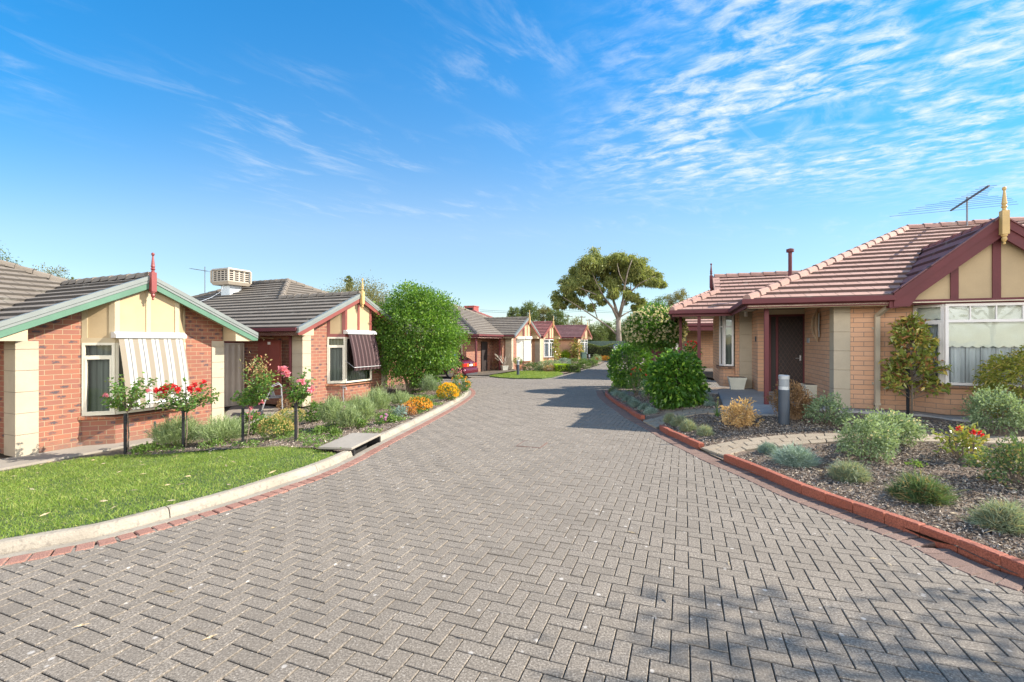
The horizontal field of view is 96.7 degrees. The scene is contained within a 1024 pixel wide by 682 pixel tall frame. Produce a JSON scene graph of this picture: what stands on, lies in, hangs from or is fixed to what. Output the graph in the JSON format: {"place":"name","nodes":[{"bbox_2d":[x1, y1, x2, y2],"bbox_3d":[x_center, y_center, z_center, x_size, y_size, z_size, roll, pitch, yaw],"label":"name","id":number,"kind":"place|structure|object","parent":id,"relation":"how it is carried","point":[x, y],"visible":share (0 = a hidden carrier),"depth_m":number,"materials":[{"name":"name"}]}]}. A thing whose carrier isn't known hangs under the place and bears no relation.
{"place":"outdoors","nodes":[
{"label":"outdoors","id":0,"kind":"place"},
{"bbox_2d":[0,404,292,470],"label":"path","id":1,"kind":"structure","parent":0,"point":[28,460],"depth_m":8.96,"materials":[{"name":"concrete"}]},
{"bbox_2d":[258,383,283,414],"bbox_3d":[-6.906,1.651,13.078,0.690,0.873,0.505,0,0,-29],"label":"walking frame","id":2,"kind":"object","parent":1,"relation":"on","point":[272,395],"visible":0.65,"depth_m":12.97,"materials":[{"name":"metal"}]},
{"bbox_2d":[0,444,335,538],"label":"lawn","id":3,"kind":"structure","parent":0,"point":[136,500],"depth_m":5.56,"materials":[{"name":"green plant"}]},
{"bbox_2d":[0,369,515,471],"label":"soil","id":4,"kind":"structure","parent":0,"point":[115,452],"depth_m":12.84,"materials":[{"name":"brown soil"}]},
{"bbox_2d":[123,413,128,453],"bbox_3d":[-7.255,1.798,8.558,0.083,0.874,0.064,0,0,-17],"label":"garden stake","id":5,"kind":"object","parent":4,"relation":"on","point":[125,421],"visible":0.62,"depth_m":8.54,"materials":[{"name":"plastic"}]},
{"bbox_2d":[0,253,257,456],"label":"brick house","id":6,"kind":"structure","parent":4,"relation":"on","point":[68,347],"depth_m":9.59,"materials":[{"name":"red brick"}]},
{"bbox_2d":[82,343,114,415],"bbox_3d":[-8.652,0.793,9.575,0.546,1.511,0.225,0,0,-21],"label":"window","id":7,"kind":"structure","parent":6,"relation":"in","point":[98,365],"depth_m":9.59,"materials":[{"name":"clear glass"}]},
{"bbox_2d":[111,343,178,413],"bbox_3d":[-8.197,0.793,10.205,0.218,1.511,1.246,0,0,23],"label":"window","id":8,"kind":"structure","parent":6,"relation":"in","point":[118,360],"depth_m":9.80,"materials":[{"name":"white glass"}]},
{"bbox_2d":[150,377,219,446],"bbox_3d":[-6.301,1.413,8.766,1.277,1.436,1.020,0,0,44],"label":"rose bush","id":9,"kind":"object","parent":4,"relation":"on","point":[172,388],"visible":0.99,"depth_m":8.72,"materials":[{"name":"green plant"}]},
{"bbox_2d":[0,392,467,554],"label":"kerb","id":10,"kind":"structure","parent":4,"relation":"on","point":[39,540],"depth_m":4.43,"materials":[{"name":"concrete"}]},
{"bbox_2d":[318,433,380,455],"bbox_3d":[-2.552,1.745,7.274,0.530,0.350,1.103,0,0,6],"label":"drain cover","id":11,"kind":"object","parent":10,"relation":"on","point":[354,443],"visible":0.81,"depth_m":7.20,"materials":[{"name":"concrete"}]},
{"bbox_2d":[230,351,279,443],"bbox_3d":[-4.754,1.084,8.339,0.891,1.806,0.698,0,0,-20],"label":"rose bush","id":12,"kind":"object","parent":4,"relation":"on","point":[252,392],"visible":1,"depth_m":8.33,"materials":[{"name":"green plant"}]},
{"bbox_2d":[192,278,433,406],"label":"brick house","id":13,"kind":"structure","parent":4,"relation":"on","point":[328,339],"depth_m":14.98,"materials":[{"name":"red brick"}]},
{"bbox_2d":[202,267,251,300],"bbox_3d":[-12.169,-2.245,19.058,1.125,1.600,1.927,0,0,23],"label":"evaporative cooler","id":14,"kind":"object","parent":13,"relation":"on","point":[229,281],"visible":0.98,"depth_m":19.15,"materials":[{"name":"plastic"}]},
{"bbox_2d":[224,341,244,406],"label":"side gate","id":15,"kind":"structure","parent":13,"relation":"attached to","point":[233,371],"depth_m":14.32,"materials":[{"name":"beige wood"}]},
{"bbox_2d":[327,337,344,383],"bbox_3d":[-5.769,0.625,14.941,0.546,1.511,0.225,0,0,-21],"label":"window","id":16,"kind":"structure","parent":13,"relation":"in","point":[334,346],"depth_m":14.97,"materials":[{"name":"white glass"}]},
{"bbox_2d":[341,337,371,382],"bbox_3d":[-5.314,0.625,15.571,0.218,1.511,1.246,0,0,23],"label":"window","id":17,"kind":"structure","parent":13,"relation":"in","point":[351,375],"depth_m":15.38,"materials":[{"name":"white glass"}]},
{"bbox_2d":[398,302,540,371],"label":"brick house","id":18,"kind":"structure","parent":4,"relation":"on","point":[492,337],"depth_m":32.56,"materials":[{"name":"orange"}]},
{"bbox_2d":[481,342,486,371],"bbox_3d":[-1.924,1.080,31.593,0.070,2.080,0.900,0,0,22],"label":"door","id":19,"kind":"structure","parent":18,"relation":"in","point":[483,344],"depth_m":31.40,"materials":[{"name":"black wood"}]},
{"bbox_2d":[471,310,560,364],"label":"brick house","id":20,"kind":"structure","parent":4,"relation":"on","point":[548,332],"depth_m":41.34,"materials":[{"name":"white paint"}]},
{"bbox_2d":[121,385,464,454],"bbox_3d":[-4.446,1.896,13.280,5.524,0.606,12.841,0,0,7],"label":"garden bed","id":21,"kind":"object","parent":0,"point":[286,439],"visible":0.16,"depth_m":8.94,"materials":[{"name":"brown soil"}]},
{"bbox_2d":[99,372,157,451],"bbox_3d":[-7.287,1.380,8.607,1.068,1.611,0.735,0,0,15],"label":"rose bush","id":22,"kind":"object","parent":21,"relation":"on","point":[117,402],"visible":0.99,"depth_m":8.55,"materials":[{"name":"green plant"}]},
{"bbox_2d":[131,441,169,455],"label":"leafy plant","id":23,"kind":"object","parent":21,"relation":"on","point":[140,449],"visible":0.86,"depth_m":8.46,"materials":[{"name":"green plant"}]},
{"bbox_2d":[140,412,204,444],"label":"lavender bush","id":24,"kind":"object","parent":21,"relation":"on","point":[170,431],"visible":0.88,"depth_m":8.88,"materials":[{"name":"green plant"}]},
{"bbox_2d":[197,436,234,448],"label":"leafy plant","id":25,"kind":"object","parent":21,"relation":"on","point":[216,441],"visible":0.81,"depth_m":8.65,"materials":[{"name":"green plant"}]},
{"bbox_2d":[192,411,247,440],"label":"lavender bush","id":26,"kind":"object","parent":21,"relation":"on","point":[226,427],"visible":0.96,"depth_m":8.93,"materials":[{"name":"green plant"}]},
{"bbox_2d":[237,410,266,435],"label":"garden shrub","id":27,"kind":"object","parent":21,"relation":"on","point":[256,415],"visible":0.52,"depth_m":9.81,"materials":[{"name":"green plant"}]},
{"bbox_2d":[256,412,293,440],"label":"garden shrub","id":28,"kind":"object","parent":21,"relation":"on","point":[267,425],"visible":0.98,"depth_m":8.84,"materials":[{"name":"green plant"}]},
{"bbox_2d":[275,407,305,420],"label":"garden shrub","id":29,"kind":"object","parent":21,"relation":"on","point":[287,411],"visible":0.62,"depth_m":11.45,"materials":[{"name":"yellow plant"}]},
{"bbox_2d":[126,384,463,452],"bbox_3d":[-4.445,1.846,13.229,5.541,0.608,12.732,0,0,7],"label":"ground cover","id":30,"kind":"object","parent":21,"relation":"on","point":[309,438],"visible":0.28,"depth_m":8.72,"materials":[{"name":"green plant"}]},
{"bbox_2d":[278,366,316,437],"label":"rose bush","id":31,"kind":"object","parent":21,"relation":"on","point":[299,394],"visible":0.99,"depth_m":8.17,"materials":[{"name":"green plant"}]},
{"bbox_2d":[303,400,322,421],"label":"garden shrub","id":32,"kind":"object","parent":21,"relation":"on","point":[311,411],"visible":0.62,"depth_m":10.94,"materials":[{"name":"green plant"}]},
{"bbox_2d":[314,393,352,424],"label":"lavender bush","id":33,"kind":"object","parent":21,"relation":"on","point":[333,405],"visible":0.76,"depth_m":9.48,"materials":[{"name":"green plant"}]},
{"bbox_2d":[333,403,366,426],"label":"lavender bush","id":34,"kind":"object","parent":21,"relation":"on","point":[346,417],"visible":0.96,"depth_m":9.07,"materials":[{"name":"green plant"}]},
{"bbox_2d":[345,392,378,419],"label":"lavender bush","id":35,"kind":"object","parent":21,"relation":"on","point":[365,406],"visible":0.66,"depth_m":9.91,"materials":[{"name":"green plant"}]},
{"bbox_2d":[361,381,392,410],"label":"lavender bush","id":36,"kind":"object","parent":21,"relation":"on","point":[379,396],"visible":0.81,"depth_m":11.48,"materials":[{"name":"green plant"}]},
{"bbox_2d":[390,388,412,404],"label":"lavender bush","id":37,"kind":"object","parent":21,"relation":"on","point":[398,398],"visible":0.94,"depth_m":12.68,"materials":[{"name":"green plant"}]},
{"bbox_2d":[405,393,434,410],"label":"garden shrub","id":38,"kind":"object","parent":21,"relation":"on","point":[426,402],"visible":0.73,"depth_m":10.83,"materials":[{"name":"orange plant"}]},
{"bbox_2d":[371,279,471,392],"bbox_3d":[-3.633,-0.150,17.654,4.184,4.487,3.911,0,0,0],"label":"citrus tree","id":39,"kind":"object","parent":21,"relation":"on","point":[429,357],"visible":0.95,"depth_m":16.78,"materials":[{"name":"green plant"}]},
{"bbox_2d":[418,374,438,391],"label":"rosemary bush","id":40,"kind":"object","parent":21,"relation":"on","point":[427,383],"visible":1,"depth_m":16.32,"materials":[{"name":"green plant"}]},
{"bbox_2d":[434,382,463,399],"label":"garden shrub","id":41,"kind":"object","parent":21,"relation":"on","point":[447,388],"visible":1,"depth_m":13.21,"materials":[{"name":"yellow plant"}]},
{"bbox_2d":[451,373,471,391],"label":"garden shrub","id":42,"kind":"object","parent":21,"relation":"on","point":[464,385],"visible":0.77,"depth_m":15.83,"materials":[{"name":"green plant"}]},
{"bbox_2d":[0,360,1023,681],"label":"road paving","id":43,"kind":"structure","parent":0,"point":[310,582],"depth_m":3.19,"materials":[{"name":"grey brick"}]},
{"bbox_2d":[0,388,470,558],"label":"gutter channel","id":44,"kind":"object","parent":43,"relation":"on","point":[54,547],"visible":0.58,"depth_m":4.58,"materials":[{"name":"concrete"}]},
{"bbox_2d":[0,387,475,565],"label":"brick border","id":45,"kind":"object","parent":43,"relation":"on","point":[79,547],"visible":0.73,"depth_m":4.55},
{"bbox_2d":[435,353,477,378],"bbox_3d":[-4.242,1.393,26.365,4.373,1.390,1.744,0,0,23],"label":"parked car","id":46,"kind":"object","parent":43,"relation":"on","point":[469,365],"visible":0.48,"depth_m":25.25,"materials":[{"name":"paint"}]},
{"bbox_2d":[516,441,547,447],"bbox_3d":[0.332,1.722,7.545,0.420,0.030,0.420,0,0,21],"label":"service cover","id":47,"kind":"object","parent":43,"relation":"in","point":[533,444],"visible":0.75,"depth_m":7.51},
{"bbox_2d":[596,390,1023,593],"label":"brick border","id":48,"kind":"object","parent":43,"relation":"on","point":[951,558],"visible":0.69,"depth_m":4.35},
{"bbox_2d":[0,0,1023,327],"label":"sky","id":49,"kind":"structure","parent":0,"point":[475,150],"materials":[{"name":"blue"}]},
{"bbox_2d":[490,370,562,377],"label":"grass","id":50,"kind":"structure","parent":0,"point":[532,374],"depth_m":27.82,"materials":[{"name":"green plant"}]},
{"bbox_2d":[533,358,604,372],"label":"garden bed","id":51,"kind":"object","parent":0,"point":[600,362],"visible":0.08,"depth_m":40.86,"materials":[{"name":"brown soil"}]},
{"bbox_2d":[554,321,591,359],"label":"brick house","id":52,"kind":"structure","parent":51,"relation":"on","point":[568,333],"depth_m":50.43,"materials":[{"name":"white paint"}]},
{"bbox_2d":[568,337,585,360],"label":"magnolia tree","id":53,"kind":"object","parent":51,"relation":"on","point":[577,349],"visible":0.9,"depth_m":48.72,"materials":[{"name":"green plant"}]},
{"bbox_2d":[587,343,638,357],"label":"hedge","id":54,"kind":"object","parent":51,"relation":"on","point":[593,349],"visible":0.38,"depth_m":56.84,"materials":[{"name":"green plant"}]},
{"bbox_2d":[614,360,712,377],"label":"soil","id":55,"kind":"structure","parent":0,"point":[707,372],"depth_m":30.63,"materials":[{"name":"brown soil"}]},
{"bbox_2d":[635,290,712,367],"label":"brick house","id":56,"kind":"structure","parent":55,"relation":"on","point":[707,341],"depth_m":26.65,"materials":[{"name":"brick"}]},
{"bbox_2d":[643,408,723,428],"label":"path","id":57,"kind":"structure","parent":0,"point":[658,420],"depth_m":9.65,"materials":[{"name":"grey concrete"}]},
{"bbox_2d":[467,358,936,547],"bbox_3d":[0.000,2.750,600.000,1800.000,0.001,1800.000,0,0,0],"label":"ground","id":58,"kind":"structure","parent":0,"point":[709,378],"depth_m":34.29,"materials":[{"name":"soil"}]},
{"bbox_2d":[321,270,402,312],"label":"background tree","id":59,"kind":"object","parent":58,"relation":"on","point":[369,290],"visible":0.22,"depth_m":51.31,"materials":[{"name":"green plant"}]},
{"bbox_2d":[519,300,539,320],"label":"background tree","id":60,"kind":"object","parent":58,"relation":"on","point":[527,308],"visible":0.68,"depth_m":79.32,"materials":[{"name":"green plant"}]},
{"bbox_2d":[534,304,554,320],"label":"background tree","id":61,"kind":"object","parent":58,"relation":"on","point":[543,310],"visible":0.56,"depth_m":83.08,"materials":[{"name":"green plant"}]},
{"bbox_2d":[544,309,569,324],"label":"background tree","id":62,"kind":"object","parent":58,"relation":"on","point":[561,320],"visible":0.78,"depth_m":79.49,"materials":[{"name":"green plant"}]},
{"bbox_2d":[588,319,608,340],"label":"background tree","id":63,"kind":"object","parent":58,"relation":"on","point":[597,333],"visible":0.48,"depth_m":65.40,"materials":[{"name":"green plant"}]},
{"bbox_2d":[597,321,615,340],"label":"background tree","id":64,"kind":"object","parent":58,"relation":"on","point":[611,336],"visible":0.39,"depth_m":69.50,"materials":[{"name":"green plant"}]},
{"bbox_2d":[548,246,668,358],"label":"gum tree","id":65,"kind":"object","parent":58,"relation":"on","point":[613,272],"visible":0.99,"depth_m":58.80,"materials":[{"name":"green plant"}]},
{"bbox_2d":[661,288,688,306],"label":"background tree","id":66,"kind":"object","parent":58,"relation":"on","point":[679,295],"visible":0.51,"depth_m":49.70,"materials":[{"name":"green plant"}]},
{"bbox_2d":[727,376,746,389],"bbox_3d":[6.424,1.200,13.000,0.469,0.344,0.469,0,0,20],"label":"plant pot","id":67,"kind":"object","parent":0,"point":[737,383],"visible":1,"depth_m":12.82,"materials":[{"name":"white ceramic"}]},
{"bbox_2d":[603,387,1023,574],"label":"soil","id":68,"kind":"structure","parent":0,"point":[928,419],"depth_m":5.58,"materials":[{"name":"brown soil"}]},
{"bbox_2d":[605,391,644,420],"bbox_3d":[3.081,1.781,13.213,0.224,0.269,6.250,0,0,4],"label":"garden edging","id":69,"kind":"object","parent":68,"relation":"on","point":[631,411],"visible":0.89,"depth_m":11.69,"materials":[{"name":"brick"}]},
{"bbox_2d":[606,341,653,387],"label":"hedge bush","id":70,"kind":"object","parent":68,"relation":"on","point":[615,359],"visible":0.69,"depth_m":18.66,"materials":[{"name":"green plant"}]},
{"bbox_2d":[623,362,646,395],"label":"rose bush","id":71,"kind":"object","parent":68,"relation":"on","point":[636,392],"visible":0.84,"depth_m":14.45,"materials":[{"name":"green plant"}]},
{"bbox_2d":[620,300,688,360],"bbox_3d":[5.482,0.170,17.555,2.708,3.503,2.738,0,0,0],"label":"blossom tree","id":72,"kind":"object","parent":68,"relation":"on","point":[655,327],"visible":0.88,"depth_m":16.86,"materials":[{"name":"green plant"}]},
{"bbox_2d":[643,347,711,409],"bbox_3d":[3.949,0.950,10.924,1.564,1.586,1.441,0,0,0],"label":"hedge bush","id":73,"kind":"object","parent":68,"relation":"on","point":[669,384],"visible":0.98,"depth_m":10.54,"materials":[{"name":"green plant"}]},
{"bbox_2d":[659,425,703,449],"bbox_3d":[2.929,1.686,8.018,0.132,0.159,1.697,0,0,-2],"label":"garden edging","id":74,"kind":"object","parent":68,"relation":"on","point":[694,443],"visible":0.88,"depth_m":7.78,"materials":[{"name":"brick"}]},
{"bbox_2d":[677,419,697,431],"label":"cushion plant","id":75,"kind":"object","parent":68,"relation":"on","point":[688,425],"visible":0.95,"depth_m":8.34,"materials":[{"name":"green plant"}]},
{"bbox_2d":[695,424,715,435],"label":"cushion plant","id":76,"kind":"object","parent":68,"relation":"on","point":[703,430],"visible":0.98,"depth_m":7.83,"materials":[{"name":"green plant"}]},
{"bbox_2d":[719,397,764,427],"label":"garden shrub","id":77,"kind":"object","parent":68,"relation":"on","point":[740,412],"visible":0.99,"depth_m":8.08,"materials":[{"name":"orange plant"}]},
{"bbox_2d":[757,442,780,454],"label":"cushion plant","id":78,"kind":"object","parent":68,"relation":"on","point":[766,447],"visible":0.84,"depth_m":6.52,"materials":[{"name":"green plant"}]},
{"bbox_2d":[778,375,789,424],"bbox_3d":[4.817,1.063,8.062,0.176,0.921,0.176,0,0,0],"label":"bollard light","id":79,"kind":"object","parent":68,"relation":"on","point":[783,404],"visible":0.97,"depth_m":7.99,"materials":[{"name":"grey metal"}]},
{"bbox_2d":[764,379,818,419],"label":"garden shrub","id":80,"kind":"object","parent":68,"relation":"on","point":[798,400],"visible":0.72,"depth_m":8.28,"materials":[{"name":"brown plant"}]},
{"bbox_2d":[764,441,826,467],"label":"cushion plant","id":81,"kind":"object","parent":68,"relation":"on","point":[792,455],"visible":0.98,"depth_m":5.90,"materials":[{"name":"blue plant"}]},
{"bbox_2d":[612,393,988,445],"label":"wood chips","id":82,"kind":"object","parent":68,"relation":"on","point":[805,428],"visible":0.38,"depth_m":7.91,"materials":[{"name":"brown wood"}]},
{"bbox_2d":[801,390,853,426],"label":"garden shrub","id":83,"kind":"object","parent":68,"relation":"on","point":[831,404],"visible":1,"depth_m":7.75,"materials":[{"name":"green plant"}]},
{"bbox_2d":[669,186,1023,416],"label":"brick house","id":84,"kind":"structure","parent":68,"relation":"on","point":[959,285],"depth_m":9.25,"materials":[{"name":"brick"}]},
{"bbox_2d":[719,316,723,365],"bbox_3d":[6.372,-0.041,13.812,0.054,1.575,0.226,0,0,-3],"label":"window","id":85,"kind":"structure","parent":84,"relation":"in","point":[721,318],"depth_m":13.87,"materials":[{"name":"white glass"}]},
{"bbox_2d":[724,315,734,365],"bbox_3d":[6.534,-0.041,13.691,0.269,1.575,0.216,0,0,34],"label":"window","id":86,"kind":"structure","parent":84,"relation":"in","point":[729,321],"depth_m":13.69,"materials":[{"name":"white glass"}]},
{"bbox_2d":[769,314,804,391],"bbox_3d":[7.242,0.333,12.006,0.864,2.070,0.099,0,0,20],"label":"door","id":87,"kind":"structure","parent":84,"relation":"in","point":[786,331],"depth_m":12.00,"materials":[{"name":"black wood"}]},
{"bbox_2d":[801,383,816,397],"bbox_3d":[7.218,1.198,10.912,0.426,0.327,0.426,0,0,20],"label":"plant pot","id":88,"kind":"object","parent":84,"relation":"on","point":[812,387],"visible":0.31,"depth_m":10.77,"materials":[{"name":"beige ceramic"}]},
{"bbox_2d":[811,308,818,341],"bbox_3d":[7.026,-0.364,10.536,0.111,0.783,0.373,0,0,20],"label":"wall ornament","id":89,"kind":"object","parent":84,"relation":"attached to","point":[815,325],"depth_m":10.47,"materials":[{"name":"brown wood"}]},
{"bbox_2d":[913,304,949,382],"bbox_3d":[8.029,0.050,8.713,0.217,1.476,0.492,0,0,-19],"label":"window","id":90,"kind":"structure","parent":84,"relation":"in","point":[935,313],"depth_m":8.62,"materials":[{"name":"clear glass"}]},
{"bbox_2d":[890,185,1014,225],"bbox_3d":[11.865,-3.100,11.646,2.353,1.050,2.502,0,0,0],"label":"tv antenna","id":91,"kind":"object","parent":84,"relation":"attached to","point":[969,198],"visible":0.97,"depth_m":11.45,"materials":[{"name":"grey metal"}]},
{"bbox_2d":[944,302,1023,386],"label":"window","id":92,"kind":"structure","parent":84,"relation":"in","point":[974,332],"depth_m":8.36,"materials":[{"name":"clear glass"}]},
{"bbox_2d":[669,416,1023,558],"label":"fallen leaves","id":93,"kind":"object","parent":68,"relation":"on","point":[874,478],"visible":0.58,"depth_m":5.68,"materials":[{"name":"brown plant"}]},
{"bbox_2d":[821,457,875,484],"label":"cushion plant","id":94,"kind":"object","parent":68,"relation":"on","point":[846,472],"visible":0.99,"depth_m":5.25,"materials":[{"name":"green plant"}]},
{"bbox_2d":[833,410,908,463],"bbox_3d":[4.652,1.258,5.969,0.813,0.705,0.779,0,0,0],"label":"garden shrub","id":95,"kind":"object","parent":68,"relation":"on","point":[884,443],"visible":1,"depth_m":5.86,"materials":[{"name":"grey plant"}]},
{"bbox_2d":[724,454,1023,577],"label":"garden edging","id":96,"kind":"object","parent":68,"relation":"on","point":[1008,562],"visible":0.85,"depth_m":4.10,"materials":[{"name":"brick"}]},
{"bbox_2d":[736,441,1023,559],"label":"wood chips","id":97,"kind":"object","parent":68,"relation":"on","point":[929,513],"visible":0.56,"depth_m":5.05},
{"bbox_2d":[854,407,931,446],"bbox_3d":[5.478,1.260,6.565,1.074,0.592,0.794,0,0,0],"label":"garden shrub","id":98,"kind":"object","parent":68,"relation":"on","point":[909,429],"visible":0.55,"depth_m":6.42,"materials":[{"name":"green plant"}]},
{"bbox_2d":[906,352,909,414],"bbox_3d":[7.448,0.861,8.550,0.081,1.316,0.063,0,0,-17],"label":"garden stake","id":99,"kind":"object","parent":68,"relation":"on","point":[907,400],"visible":0.46,"depth_m":8.53,"materials":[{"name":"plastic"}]},
{"bbox_2d":[878,311,953,413],"bbox_3d":[7.501,0.461,8.587,1.274,2.075,1.019,0,0,0],"label":"magnolia tree","id":100,"kind":"object","parent":68,"relation":"on","point":[908,331],"visible":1,"depth_m":8.46,"materials":[{"name":"green plant"}]},
{"bbox_2d":[881,467,971,506],"bbox_3d":[4.174,1.479,4.678,0.750,0.464,0.713,0,0,-19],"label":"cushion plant","id":101,"kind":"object","parent":68,"relation":"on","point":[908,487],"visible":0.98,"depth_m":4.57,"materials":[{"name":"green plant"}]},
{"bbox_2d":[930,422,992,466],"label":"rose bush","id":102,"kind":"object","parent":68,"relation":"on","point":[966,437],"visible":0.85,"depth_m":5.75,"materials":[{"name":"green plant"}]},
{"bbox_2d":[953,494,1023,537],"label":"cushion plant","id":103,"kind":"object","parent":68,"relation":"on","point":[993,515],"visible":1,"depth_m":3.92,"materials":[{"name":"green plant"}]},
{"bbox_2d":[954,383,1023,434],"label":"garden shrub","id":104,"kind":"object","parent":68,"relation":"on","point":[1014,416],"visible":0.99,"depth_m":7.04,"materials":[{"name":"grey plant"}]},
{"bbox_2d":[959,433,1023,490],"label":"garden shrub","id":105,"kind":"object","parent":68,"relation":"on","point":[1012,452],"visible":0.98,"depth_m":4.99,"materials":[{"name":"green plant"}]},
{"bbox_2d":[965,345,1023,420],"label":"conifer shrub","id":106,"kind":"object","parent":68,"relation":"on","point":[1007,362],"visible":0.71,"depth_m":7.70,"materials":[{"name":"green plant"}]},
{"bbox_2d":[701,433,1023,459],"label":"path","id":107,"kind":"structure","parent":0,"point":[733,447],"depth_m":6.93,"materials":[{"name":"beige concrete"}]},
{"bbox_2d":[708,388,1020,422],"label":"path","id":108,"kind":"structure","parent":0,"point":[726,395],"depth_m":9.51,"materials":[{"name":"grey concrete"}]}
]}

